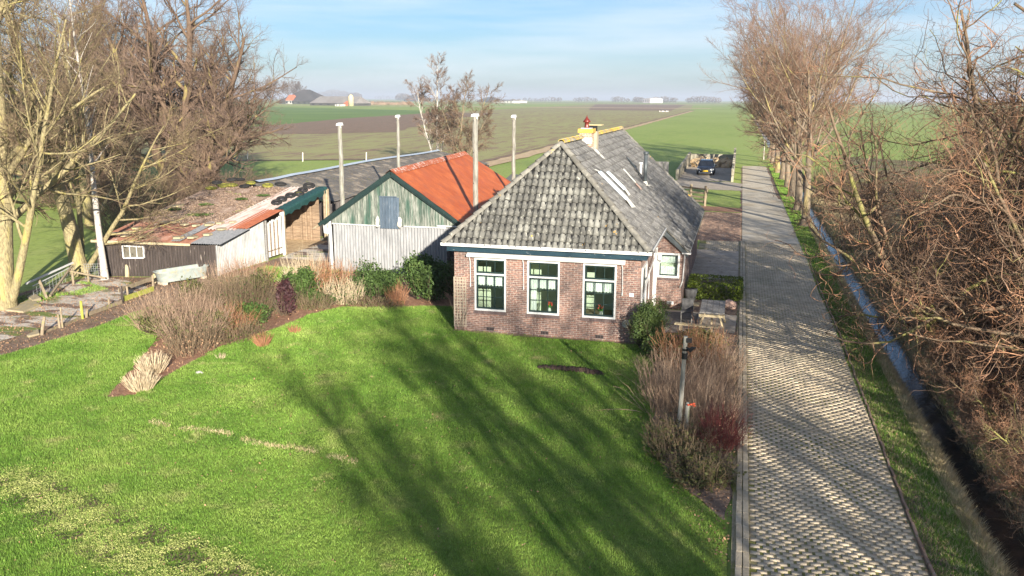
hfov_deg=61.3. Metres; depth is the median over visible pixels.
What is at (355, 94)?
wood
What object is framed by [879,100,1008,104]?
wood
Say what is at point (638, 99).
wood
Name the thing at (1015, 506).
bank
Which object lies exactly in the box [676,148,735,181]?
silage bunker
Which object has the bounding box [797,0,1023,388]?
corkscrew willow
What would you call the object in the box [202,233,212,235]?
roof stone
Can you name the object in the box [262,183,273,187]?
tyre
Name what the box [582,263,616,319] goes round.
window
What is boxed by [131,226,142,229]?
roof stone
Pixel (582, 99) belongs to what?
wood
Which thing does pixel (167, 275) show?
water trough
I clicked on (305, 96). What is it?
farmhouse
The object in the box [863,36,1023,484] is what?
corkscrew willow
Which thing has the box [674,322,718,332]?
plank bench
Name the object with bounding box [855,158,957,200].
bank bush
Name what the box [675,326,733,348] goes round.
dark shrub
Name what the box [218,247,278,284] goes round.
twiggy shrub
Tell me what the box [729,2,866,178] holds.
lane tree
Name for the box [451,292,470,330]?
climbing plant
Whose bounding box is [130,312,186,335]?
leafy shrub
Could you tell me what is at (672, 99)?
wood
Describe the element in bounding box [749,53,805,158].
lane tree
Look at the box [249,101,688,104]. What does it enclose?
field strip
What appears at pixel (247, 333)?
twiggy shrub
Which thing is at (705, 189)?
wooden gate
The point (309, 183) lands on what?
tyre
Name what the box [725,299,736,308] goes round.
boulder
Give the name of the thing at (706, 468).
twiggy shrub
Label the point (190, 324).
twiggy shrub
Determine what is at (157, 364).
grass clump
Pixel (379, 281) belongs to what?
ivy hedge
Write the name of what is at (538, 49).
sky
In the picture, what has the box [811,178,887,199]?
bank bush
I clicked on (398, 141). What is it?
hay barrack post
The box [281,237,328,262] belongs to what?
slab path
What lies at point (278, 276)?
weeds
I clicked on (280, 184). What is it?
tyre
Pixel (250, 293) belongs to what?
twiggy shrub
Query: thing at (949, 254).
bank bush
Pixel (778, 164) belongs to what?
lane tree
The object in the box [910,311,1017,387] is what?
corkscrew willow
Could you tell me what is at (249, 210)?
shed
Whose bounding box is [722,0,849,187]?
lane tree
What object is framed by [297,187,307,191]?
tyre
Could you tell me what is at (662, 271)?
window
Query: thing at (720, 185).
path
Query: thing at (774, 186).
lane bed
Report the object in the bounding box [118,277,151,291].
border board
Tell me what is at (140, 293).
border board
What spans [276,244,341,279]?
twiggy shrub
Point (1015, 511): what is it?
corkscrew willow
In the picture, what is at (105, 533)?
clover
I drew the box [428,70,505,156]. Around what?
bare tree
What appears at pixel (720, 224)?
joint
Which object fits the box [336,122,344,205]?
hay barrack post
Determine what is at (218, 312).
leafy shrub
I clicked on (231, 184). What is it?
tyre
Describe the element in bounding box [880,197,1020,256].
bank bush
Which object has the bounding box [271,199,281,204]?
tyre
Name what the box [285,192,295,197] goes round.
tyre
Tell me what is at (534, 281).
window
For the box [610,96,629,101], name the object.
wood
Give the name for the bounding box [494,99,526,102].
farm barn
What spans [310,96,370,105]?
farm barn
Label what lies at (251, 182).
tyre
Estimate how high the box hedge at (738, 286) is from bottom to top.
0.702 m
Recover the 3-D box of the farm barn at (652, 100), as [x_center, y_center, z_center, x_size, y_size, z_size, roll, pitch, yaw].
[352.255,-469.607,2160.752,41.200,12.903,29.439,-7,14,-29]
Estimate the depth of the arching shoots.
21.42 m
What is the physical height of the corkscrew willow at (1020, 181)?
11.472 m
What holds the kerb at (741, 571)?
on the ground at (705, 127)
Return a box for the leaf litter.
[112,274,453,395]
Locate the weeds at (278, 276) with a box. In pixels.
[223,264,339,283]
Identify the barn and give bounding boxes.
[250,150,488,235]
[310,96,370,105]
[312,151,509,273]
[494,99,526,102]
[643,98,662,102]
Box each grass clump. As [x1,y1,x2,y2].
[120,368,159,392]
[133,350,171,374]
[250,331,273,346]
[288,325,302,332]
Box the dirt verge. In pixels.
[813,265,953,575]
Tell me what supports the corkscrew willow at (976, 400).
on the ground at (705, 127)
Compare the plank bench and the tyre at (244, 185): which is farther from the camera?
the tyre at (244, 185)
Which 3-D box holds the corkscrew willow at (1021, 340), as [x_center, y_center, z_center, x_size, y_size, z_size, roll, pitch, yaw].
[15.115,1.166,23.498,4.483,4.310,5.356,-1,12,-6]
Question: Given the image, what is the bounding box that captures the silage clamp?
[370,101,413,104]
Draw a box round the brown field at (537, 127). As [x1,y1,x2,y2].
[26,104,691,160]
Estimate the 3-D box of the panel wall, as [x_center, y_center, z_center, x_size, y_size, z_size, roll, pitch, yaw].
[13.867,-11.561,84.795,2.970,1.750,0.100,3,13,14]
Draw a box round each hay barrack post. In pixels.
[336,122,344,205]
[395,115,399,167]
[471,113,478,212]
[511,115,516,181]
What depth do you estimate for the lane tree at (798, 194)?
58.94 m
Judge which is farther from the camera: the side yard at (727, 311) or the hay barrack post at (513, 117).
the hay barrack post at (513, 117)
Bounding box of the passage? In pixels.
[234,237,327,273]
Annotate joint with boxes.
[698,212,741,240]
[698,240,737,250]
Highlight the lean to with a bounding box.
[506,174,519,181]
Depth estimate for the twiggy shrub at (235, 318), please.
29.05 m
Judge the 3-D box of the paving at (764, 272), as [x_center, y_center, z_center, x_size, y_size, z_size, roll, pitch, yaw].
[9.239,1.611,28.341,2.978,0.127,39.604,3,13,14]
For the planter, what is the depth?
33.36 m
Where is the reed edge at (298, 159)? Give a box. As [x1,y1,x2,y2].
[131,158,389,160]
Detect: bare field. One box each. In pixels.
[251,113,497,133]
[589,104,684,110]
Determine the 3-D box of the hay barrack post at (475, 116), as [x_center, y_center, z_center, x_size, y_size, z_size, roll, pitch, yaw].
[-1.677,-4.407,39.678,0.324,7.100,0.322,3,13,14]
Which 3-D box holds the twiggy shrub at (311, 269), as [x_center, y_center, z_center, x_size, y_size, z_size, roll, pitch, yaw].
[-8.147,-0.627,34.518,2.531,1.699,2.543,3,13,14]
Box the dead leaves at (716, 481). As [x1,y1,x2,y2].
[652,332,742,563]
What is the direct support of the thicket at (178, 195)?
on the ground at (705, 127)
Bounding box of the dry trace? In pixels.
[148,418,357,463]
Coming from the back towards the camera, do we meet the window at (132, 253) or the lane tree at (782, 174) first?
the lane tree at (782, 174)
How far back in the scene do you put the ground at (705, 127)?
128.26 m
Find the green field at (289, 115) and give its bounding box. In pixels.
[11,105,446,126]
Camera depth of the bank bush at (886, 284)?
34.25 m
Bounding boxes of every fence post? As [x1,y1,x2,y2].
[40,316,45,334]
[57,314,60,327]
[60,307,63,327]
[71,268,74,284]
[80,301,83,318]
[120,286,123,302]
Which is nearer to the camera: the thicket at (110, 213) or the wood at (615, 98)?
the thicket at (110, 213)
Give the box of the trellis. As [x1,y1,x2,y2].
[454,276,466,326]
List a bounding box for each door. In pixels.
[640,261,647,338]
[652,249,656,304]
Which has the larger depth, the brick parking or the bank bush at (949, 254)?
the brick parking
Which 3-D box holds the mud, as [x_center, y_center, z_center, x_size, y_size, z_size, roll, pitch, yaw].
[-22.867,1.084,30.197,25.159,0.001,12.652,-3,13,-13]
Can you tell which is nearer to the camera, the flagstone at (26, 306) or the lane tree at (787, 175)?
the flagstone at (26, 306)
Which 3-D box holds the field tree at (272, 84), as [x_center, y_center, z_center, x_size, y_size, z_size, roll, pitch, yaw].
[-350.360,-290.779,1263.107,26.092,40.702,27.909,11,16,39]
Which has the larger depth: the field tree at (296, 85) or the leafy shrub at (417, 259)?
the field tree at (296, 85)
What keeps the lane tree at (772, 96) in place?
on the ground at (705, 127)
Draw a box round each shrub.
[117,277,226,334]
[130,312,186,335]
[144,295,243,345]
[159,320,224,359]
[171,276,208,304]
[189,269,265,312]
[189,269,294,318]
[192,252,278,296]
[197,309,234,331]
[208,300,262,330]
[211,318,271,344]
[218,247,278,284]
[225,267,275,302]
[235,299,274,324]
[264,275,299,315]
[274,255,335,291]
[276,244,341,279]
[276,265,321,299]
[293,286,338,310]
[295,252,358,295]
[296,288,339,305]
[317,274,366,305]
[328,257,384,291]
[342,293,408,309]
[349,255,381,293]
[402,252,433,274]
[443,261,453,295]
[621,293,674,348]
[621,337,730,416]
[638,332,682,360]
[639,402,721,466]
[648,316,737,375]
[658,440,747,495]
[661,358,759,432]
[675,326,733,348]
[681,396,757,458]
[687,329,756,389]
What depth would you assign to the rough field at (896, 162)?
86.89 m
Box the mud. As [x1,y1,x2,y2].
[0,272,231,354]
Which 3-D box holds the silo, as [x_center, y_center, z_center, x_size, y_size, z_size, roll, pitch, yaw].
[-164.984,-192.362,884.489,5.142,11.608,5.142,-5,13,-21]
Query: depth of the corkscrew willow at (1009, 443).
13.09 m
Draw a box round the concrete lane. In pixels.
[742,166,799,243]
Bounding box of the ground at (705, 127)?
[13,97,1023,575]
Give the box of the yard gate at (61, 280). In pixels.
[25,262,73,298]
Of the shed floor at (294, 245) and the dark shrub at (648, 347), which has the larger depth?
the shed floor at (294, 245)
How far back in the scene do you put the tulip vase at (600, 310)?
27.79 m
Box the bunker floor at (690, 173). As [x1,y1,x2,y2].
[678,164,731,181]
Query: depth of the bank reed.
18.97 m
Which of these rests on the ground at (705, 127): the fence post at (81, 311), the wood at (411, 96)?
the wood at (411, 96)
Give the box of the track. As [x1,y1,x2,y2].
[487,111,692,166]
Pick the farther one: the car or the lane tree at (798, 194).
the car
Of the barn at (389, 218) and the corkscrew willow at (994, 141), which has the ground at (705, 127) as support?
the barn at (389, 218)
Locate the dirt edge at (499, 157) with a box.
[482,110,693,161]
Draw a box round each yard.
[0,277,146,340]
[689,249,738,279]
[693,279,737,332]
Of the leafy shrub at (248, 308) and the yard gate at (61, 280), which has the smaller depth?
the leafy shrub at (248, 308)
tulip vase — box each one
[548,301,552,310]
[598,304,602,314]
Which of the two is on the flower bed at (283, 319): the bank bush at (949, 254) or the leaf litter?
the leaf litter
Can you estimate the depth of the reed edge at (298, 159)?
109.36 m
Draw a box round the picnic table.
[698,299,725,333]
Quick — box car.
[696,159,716,174]
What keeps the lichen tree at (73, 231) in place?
on the ground at (705, 127)
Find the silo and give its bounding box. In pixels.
[348,94,353,105]
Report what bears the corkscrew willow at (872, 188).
on the ground at (705, 127)
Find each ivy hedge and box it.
[350,267,404,301]
[396,250,453,301]
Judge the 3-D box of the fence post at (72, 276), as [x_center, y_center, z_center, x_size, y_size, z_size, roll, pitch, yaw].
[-18.232,-0.423,35.836,0.098,0.800,0.095,3,13,14]
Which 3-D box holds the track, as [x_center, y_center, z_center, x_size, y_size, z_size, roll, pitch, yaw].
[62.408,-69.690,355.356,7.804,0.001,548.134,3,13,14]
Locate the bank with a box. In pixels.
[765,128,1023,520]
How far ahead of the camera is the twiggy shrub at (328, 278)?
34.04 m
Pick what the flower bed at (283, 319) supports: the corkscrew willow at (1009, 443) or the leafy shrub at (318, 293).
the leafy shrub at (318, 293)
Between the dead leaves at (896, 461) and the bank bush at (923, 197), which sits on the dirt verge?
the dead leaves at (896, 461)
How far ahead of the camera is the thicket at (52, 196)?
62.20 m
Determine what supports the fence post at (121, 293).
on the mud
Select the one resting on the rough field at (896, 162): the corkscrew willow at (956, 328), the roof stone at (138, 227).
the corkscrew willow at (956, 328)
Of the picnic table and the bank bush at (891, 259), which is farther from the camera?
the bank bush at (891, 259)
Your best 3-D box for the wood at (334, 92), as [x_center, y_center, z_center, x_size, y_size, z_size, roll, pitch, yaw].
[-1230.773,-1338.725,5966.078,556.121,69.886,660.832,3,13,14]
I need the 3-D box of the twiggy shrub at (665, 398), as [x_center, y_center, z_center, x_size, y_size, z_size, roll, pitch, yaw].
[4.267,2.049,22.197,3.125,1.824,3.106,-8,15,-32]
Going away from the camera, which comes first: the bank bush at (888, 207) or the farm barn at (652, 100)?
the bank bush at (888, 207)
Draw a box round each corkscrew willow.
[758,39,1023,394]
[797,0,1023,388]
[818,1,1023,318]
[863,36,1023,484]
[876,50,1023,242]
[897,265,991,330]
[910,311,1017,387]
[912,38,1023,287]
[913,334,1023,405]
[917,280,1023,348]
[919,324,1023,426]
[924,240,1023,327]
[941,327,1023,403]
[942,79,1023,216]
[945,368,1023,456]
[945,381,1023,536]
[951,371,1023,478]
[956,268,1023,362]
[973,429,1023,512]
[998,493,1023,530]
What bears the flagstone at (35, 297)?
on the yard at (27, 322)
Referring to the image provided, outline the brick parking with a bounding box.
[698,212,741,241]
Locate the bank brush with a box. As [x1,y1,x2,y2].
[810,189,1023,544]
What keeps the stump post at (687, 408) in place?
on the bed soil at (718, 503)
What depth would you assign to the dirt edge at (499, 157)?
130.44 m
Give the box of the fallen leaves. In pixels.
[8,332,716,575]
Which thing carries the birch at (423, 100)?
on the ground at (705, 127)
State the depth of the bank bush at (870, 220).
50.47 m
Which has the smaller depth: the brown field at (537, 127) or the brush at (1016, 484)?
the brush at (1016, 484)
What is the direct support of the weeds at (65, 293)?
on the yard at (27, 322)
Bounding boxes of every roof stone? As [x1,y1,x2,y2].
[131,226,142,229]
[172,236,184,238]
[187,235,198,238]
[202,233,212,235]
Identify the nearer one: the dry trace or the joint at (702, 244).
the dry trace
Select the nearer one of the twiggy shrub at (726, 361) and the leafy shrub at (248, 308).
the twiggy shrub at (726, 361)
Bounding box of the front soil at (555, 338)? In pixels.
[452,329,645,344]
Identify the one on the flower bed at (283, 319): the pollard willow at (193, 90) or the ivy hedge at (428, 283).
the ivy hedge at (428, 283)
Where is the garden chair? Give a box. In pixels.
[680,298,693,322]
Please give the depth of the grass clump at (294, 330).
28.64 m
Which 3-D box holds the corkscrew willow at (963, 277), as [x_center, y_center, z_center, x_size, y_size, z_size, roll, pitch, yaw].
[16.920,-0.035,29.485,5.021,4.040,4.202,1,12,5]
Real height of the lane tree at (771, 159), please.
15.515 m
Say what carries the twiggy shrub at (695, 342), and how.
on the bed soil at (718, 503)
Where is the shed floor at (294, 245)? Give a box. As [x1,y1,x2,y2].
[279,239,327,254]
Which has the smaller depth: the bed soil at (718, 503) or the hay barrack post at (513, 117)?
the bed soil at (718, 503)
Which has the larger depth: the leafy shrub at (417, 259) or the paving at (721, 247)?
the paving at (721, 247)
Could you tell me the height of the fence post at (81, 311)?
0.760 m
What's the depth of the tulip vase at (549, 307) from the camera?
28.19 m
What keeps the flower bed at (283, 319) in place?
on the ground at (705, 127)
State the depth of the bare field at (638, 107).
881.26 m
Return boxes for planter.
[684,287,697,300]
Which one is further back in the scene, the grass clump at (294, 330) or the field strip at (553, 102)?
the field strip at (553, 102)
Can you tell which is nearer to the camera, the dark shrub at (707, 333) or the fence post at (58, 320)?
the dark shrub at (707, 333)
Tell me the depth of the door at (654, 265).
31.37 m
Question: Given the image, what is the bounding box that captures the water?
[757,124,1023,575]
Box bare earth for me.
[0,470,246,575]
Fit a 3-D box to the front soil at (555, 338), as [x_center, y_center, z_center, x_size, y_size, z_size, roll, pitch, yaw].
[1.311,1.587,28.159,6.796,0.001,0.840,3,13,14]
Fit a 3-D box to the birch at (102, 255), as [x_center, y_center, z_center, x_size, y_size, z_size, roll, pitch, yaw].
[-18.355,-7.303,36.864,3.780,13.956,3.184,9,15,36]
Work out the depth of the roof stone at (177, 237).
37.61 m
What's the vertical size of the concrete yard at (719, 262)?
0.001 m
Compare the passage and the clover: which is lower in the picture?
the clover
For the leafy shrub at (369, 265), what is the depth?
34.02 m
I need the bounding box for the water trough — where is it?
[153,264,208,285]
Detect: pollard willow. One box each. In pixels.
[1,1,69,175]
[9,0,185,173]
[19,0,176,190]
[55,0,311,198]
[135,14,273,183]
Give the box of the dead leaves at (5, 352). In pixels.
[0,276,209,353]
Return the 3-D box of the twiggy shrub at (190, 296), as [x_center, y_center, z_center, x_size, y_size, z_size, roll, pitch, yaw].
[-11.535,0.430,29.720,3.564,1.659,4.319,3,13,14]
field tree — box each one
[264,75,280,102]
[280,80,289,95]
[289,80,299,93]
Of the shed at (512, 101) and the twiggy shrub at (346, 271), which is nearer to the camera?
the twiggy shrub at (346, 271)
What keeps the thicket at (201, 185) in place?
on the ground at (705, 127)
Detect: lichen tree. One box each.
[0,0,156,310]
[0,0,241,276]
[7,0,155,225]
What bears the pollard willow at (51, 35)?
on the ground at (705, 127)
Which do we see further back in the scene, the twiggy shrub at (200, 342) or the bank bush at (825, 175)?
the bank bush at (825, 175)
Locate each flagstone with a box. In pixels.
[5,299,40,312]
[27,294,40,301]
[27,329,39,337]
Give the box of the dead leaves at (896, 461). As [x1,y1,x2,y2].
[818,280,955,575]
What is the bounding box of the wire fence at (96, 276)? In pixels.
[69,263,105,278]
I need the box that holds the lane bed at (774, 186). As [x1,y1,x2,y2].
[740,168,783,243]
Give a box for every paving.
[704,240,738,250]
[745,241,927,575]
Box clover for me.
[0,462,297,575]
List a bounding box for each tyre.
[205,186,216,189]
[211,180,222,184]
[217,183,226,187]
[225,183,237,186]
[226,178,237,181]
[239,184,249,187]
[246,181,255,184]
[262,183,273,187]
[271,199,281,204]
[275,182,286,185]
[276,196,286,201]
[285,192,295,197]
[294,191,303,195]
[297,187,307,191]
[303,182,314,188]
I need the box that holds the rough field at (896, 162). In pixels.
[840,156,1023,427]
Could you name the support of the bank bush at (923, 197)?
on the ground at (705, 127)
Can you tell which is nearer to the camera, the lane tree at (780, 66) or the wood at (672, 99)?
the lane tree at (780, 66)
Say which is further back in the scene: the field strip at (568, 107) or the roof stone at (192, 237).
the field strip at (568, 107)
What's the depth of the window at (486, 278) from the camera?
28.34 m
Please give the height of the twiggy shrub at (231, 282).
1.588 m
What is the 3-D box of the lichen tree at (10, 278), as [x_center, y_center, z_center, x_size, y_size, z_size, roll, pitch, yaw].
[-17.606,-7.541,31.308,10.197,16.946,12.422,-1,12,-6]
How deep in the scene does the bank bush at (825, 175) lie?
78.83 m
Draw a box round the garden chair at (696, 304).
[693,302,699,309]
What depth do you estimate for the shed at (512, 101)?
1735.58 m
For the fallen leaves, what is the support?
on the lawn at (723, 568)
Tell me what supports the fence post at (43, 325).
on the mud
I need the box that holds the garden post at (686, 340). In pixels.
[676,336,695,439]
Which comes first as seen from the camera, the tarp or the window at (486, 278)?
the window at (486, 278)
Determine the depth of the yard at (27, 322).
32.14 m
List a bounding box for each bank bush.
[811,164,864,187]
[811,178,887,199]
[816,194,900,219]
[825,224,937,253]
[828,207,899,235]
[854,242,941,276]
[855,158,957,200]
[857,261,958,304]
[873,222,1001,282]
[879,173,1013,220]
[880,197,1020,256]
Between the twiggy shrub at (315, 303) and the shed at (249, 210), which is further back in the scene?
the shed at (249, 210)
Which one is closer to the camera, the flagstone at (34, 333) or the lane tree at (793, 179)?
the flagstone at (34, 333)
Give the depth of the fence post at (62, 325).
29.11 m
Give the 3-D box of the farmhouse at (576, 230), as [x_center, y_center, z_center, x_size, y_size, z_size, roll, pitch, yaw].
[3.696,-3.471,35.615,7.774,7.260,18.221,3,13,14]
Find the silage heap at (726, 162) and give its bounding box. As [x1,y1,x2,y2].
[690,156,732,167]
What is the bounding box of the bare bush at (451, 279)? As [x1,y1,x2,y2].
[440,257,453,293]
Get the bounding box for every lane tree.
[701,0,918,226]
[712,0,892,210]
[717,20,824,172]
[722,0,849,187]
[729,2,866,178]
[729,46,812,162]
[742,19,842,166]
[749,0,901,196]
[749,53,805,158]
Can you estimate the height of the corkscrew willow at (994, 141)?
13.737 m
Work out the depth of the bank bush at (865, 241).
44.32 m
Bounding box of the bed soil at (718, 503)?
[651,333,736,519]
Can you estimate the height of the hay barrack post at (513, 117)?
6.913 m
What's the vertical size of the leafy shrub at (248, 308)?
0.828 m
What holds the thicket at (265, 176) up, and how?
on the ground at (705, 127)
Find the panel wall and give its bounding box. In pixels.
[656,161,668,171]
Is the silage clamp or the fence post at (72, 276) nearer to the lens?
the fence post at (72, 276)
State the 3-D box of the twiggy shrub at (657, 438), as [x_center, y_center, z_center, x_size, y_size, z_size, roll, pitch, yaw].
[3.712,3.126,19.154,2.019,1.061,2.527,3,13,14]
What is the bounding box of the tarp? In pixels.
[275,186,326,215]
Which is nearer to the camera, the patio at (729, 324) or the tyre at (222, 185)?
the patio at (729, 324)
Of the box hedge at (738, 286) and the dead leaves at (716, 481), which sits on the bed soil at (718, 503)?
the dead leaves at (716, 481)
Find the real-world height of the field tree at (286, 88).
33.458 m
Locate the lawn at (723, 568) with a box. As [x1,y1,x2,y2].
[0,305,728,575]
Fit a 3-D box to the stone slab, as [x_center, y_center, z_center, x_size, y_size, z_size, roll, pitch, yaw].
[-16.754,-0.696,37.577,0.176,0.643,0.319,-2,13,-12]
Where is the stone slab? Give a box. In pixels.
[125,265,128,276]
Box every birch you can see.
[23,0,134,279]
[404,51,467,151]
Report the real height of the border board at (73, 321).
0.100 m
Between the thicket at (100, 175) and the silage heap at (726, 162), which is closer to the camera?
the thicket at (100, 175)
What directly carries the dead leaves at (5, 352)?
on the mud
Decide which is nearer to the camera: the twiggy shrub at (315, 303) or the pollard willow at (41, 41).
the twiggy shrub at (315, 303)
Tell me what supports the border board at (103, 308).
on the mud
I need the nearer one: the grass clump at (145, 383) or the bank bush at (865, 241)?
the grass clump at (145, 383)
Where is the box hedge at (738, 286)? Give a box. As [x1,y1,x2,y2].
[686,273,744,300]
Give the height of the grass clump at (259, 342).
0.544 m
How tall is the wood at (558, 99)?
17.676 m
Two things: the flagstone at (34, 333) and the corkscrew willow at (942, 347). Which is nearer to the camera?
the corkscrew willow at (942, 347)
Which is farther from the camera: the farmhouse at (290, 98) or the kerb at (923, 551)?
the farmhouse at (290, 98)
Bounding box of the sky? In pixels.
[1,0,1023,101]
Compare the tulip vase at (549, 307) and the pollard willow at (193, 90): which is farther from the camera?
the pollard willow at (193, 90)
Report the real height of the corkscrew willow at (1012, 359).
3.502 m
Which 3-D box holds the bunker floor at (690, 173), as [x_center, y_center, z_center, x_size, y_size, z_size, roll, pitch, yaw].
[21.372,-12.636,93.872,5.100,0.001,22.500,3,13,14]
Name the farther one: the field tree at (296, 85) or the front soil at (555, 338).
the field tree at (296, 85)
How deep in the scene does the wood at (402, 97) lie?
3086.41 m
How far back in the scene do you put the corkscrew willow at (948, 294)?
29.64 m
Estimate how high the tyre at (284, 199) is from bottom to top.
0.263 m
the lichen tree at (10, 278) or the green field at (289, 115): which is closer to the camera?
the lichen tree at (10, 278)
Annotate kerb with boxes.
[735,241,748,575]
[803,244,936,575]
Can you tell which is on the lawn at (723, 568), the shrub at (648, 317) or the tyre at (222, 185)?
the shrub at (648, 317)
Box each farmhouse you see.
[279,90,322,103]
[286,95,295,103]
[440,116,703,342]
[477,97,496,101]
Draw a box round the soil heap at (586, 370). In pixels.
[537,364,603,375]
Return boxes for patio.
[659,309,736,332]
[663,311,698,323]
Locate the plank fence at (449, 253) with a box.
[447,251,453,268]
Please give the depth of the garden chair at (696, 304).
32.77 m
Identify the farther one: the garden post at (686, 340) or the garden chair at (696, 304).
the garden chair at (696, 304)
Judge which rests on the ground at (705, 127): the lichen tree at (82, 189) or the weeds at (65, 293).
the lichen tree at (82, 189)
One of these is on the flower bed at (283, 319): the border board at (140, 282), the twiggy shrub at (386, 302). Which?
the twiggy shrub at (386, 302)
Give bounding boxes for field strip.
[243,104,710,108]
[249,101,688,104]
[258,100,728,103]
[367,100,733,102]
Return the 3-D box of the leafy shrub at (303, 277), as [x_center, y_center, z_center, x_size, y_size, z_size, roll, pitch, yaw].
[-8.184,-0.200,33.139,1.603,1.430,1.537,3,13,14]
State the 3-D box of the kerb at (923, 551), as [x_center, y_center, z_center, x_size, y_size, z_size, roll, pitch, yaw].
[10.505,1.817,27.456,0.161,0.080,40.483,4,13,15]
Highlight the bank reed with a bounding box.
[779,172,1018,575]
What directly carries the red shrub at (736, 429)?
on the bed soil at (718, 503)
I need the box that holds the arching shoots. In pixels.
[597,371,668,412]
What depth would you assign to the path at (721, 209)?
61.59 m
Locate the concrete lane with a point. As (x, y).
(760, 224)
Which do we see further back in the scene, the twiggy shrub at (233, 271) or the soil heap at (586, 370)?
the twiggy shrub at (233, 271)
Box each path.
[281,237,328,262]
[675,180,741,190]
[700,205,741,211]
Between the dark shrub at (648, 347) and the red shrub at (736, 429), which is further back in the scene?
the dark shrub at (648, 347)
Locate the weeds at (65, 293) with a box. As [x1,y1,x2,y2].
[17,281,107,303]
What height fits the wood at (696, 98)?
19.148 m
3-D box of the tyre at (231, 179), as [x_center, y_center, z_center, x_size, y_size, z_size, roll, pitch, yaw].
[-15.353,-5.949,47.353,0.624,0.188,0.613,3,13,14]
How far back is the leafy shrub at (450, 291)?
33.07 m
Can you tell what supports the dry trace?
on the lawn at (723, 568)
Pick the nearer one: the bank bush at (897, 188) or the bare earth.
the bare earth
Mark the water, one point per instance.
(966, 464)
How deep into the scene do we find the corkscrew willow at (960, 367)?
22.06 m
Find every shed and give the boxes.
[91,185,329,276]
[506,99,519,102]
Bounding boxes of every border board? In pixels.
[44,326,57,332]
[64,316,81,325]
[89,300,121,315]
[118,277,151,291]
[123,286,153,300]
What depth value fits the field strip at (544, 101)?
3116.58 m
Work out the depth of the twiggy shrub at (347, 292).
32.65 m
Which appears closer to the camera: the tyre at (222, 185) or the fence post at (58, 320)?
the fence post at (58, 320)
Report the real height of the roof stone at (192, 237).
0.080 m
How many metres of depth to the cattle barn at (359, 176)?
55.32 m
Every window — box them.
[121,245,144,258]
[474,258,505,311]
[527,260,559,315]
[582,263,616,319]
[657,252,679,277]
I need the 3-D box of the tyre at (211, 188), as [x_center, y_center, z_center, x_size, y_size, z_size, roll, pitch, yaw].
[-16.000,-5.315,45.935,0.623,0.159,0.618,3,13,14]
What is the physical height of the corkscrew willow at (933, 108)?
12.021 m
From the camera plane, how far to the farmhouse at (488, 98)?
2051.50 m
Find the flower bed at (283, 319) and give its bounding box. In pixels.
[107,272,453,396]
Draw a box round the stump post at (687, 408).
[684,402,689,441]
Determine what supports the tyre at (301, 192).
on the shed at (249, 210)
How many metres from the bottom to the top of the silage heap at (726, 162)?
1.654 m
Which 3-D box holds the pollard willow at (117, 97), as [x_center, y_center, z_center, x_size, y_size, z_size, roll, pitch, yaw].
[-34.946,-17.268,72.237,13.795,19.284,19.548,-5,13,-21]
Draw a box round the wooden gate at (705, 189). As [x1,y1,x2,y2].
[676,183,708,205]
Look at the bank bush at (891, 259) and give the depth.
38.60 m
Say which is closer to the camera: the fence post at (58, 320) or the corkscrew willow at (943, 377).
the corkscrew willow at (943, 377)
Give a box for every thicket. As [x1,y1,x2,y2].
[17,166,150,208]
[42,158,134,193]
[70,172,204,216]
[75,189,184,233]
[171,169,257,196]
[227,171,286,183]
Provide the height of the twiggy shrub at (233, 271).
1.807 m
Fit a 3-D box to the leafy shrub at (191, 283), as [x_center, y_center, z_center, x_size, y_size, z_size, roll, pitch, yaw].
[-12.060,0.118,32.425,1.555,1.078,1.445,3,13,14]
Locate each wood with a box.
[318,89,349,95]
[347,92,361,96]
[395,93,409,100]
[404,94,432,100]
[539,97,561,101]
[572,97,597,101]
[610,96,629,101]
[632,97,642,102]
[654,96,677,101]
[685,96,720,102]
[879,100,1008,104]
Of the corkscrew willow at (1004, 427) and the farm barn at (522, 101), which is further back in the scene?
the farm barn at (522, 101)
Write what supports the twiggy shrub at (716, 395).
on the bed soil at (718, 503)
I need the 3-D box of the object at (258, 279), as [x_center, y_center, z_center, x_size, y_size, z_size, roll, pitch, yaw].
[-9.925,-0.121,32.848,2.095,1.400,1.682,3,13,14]

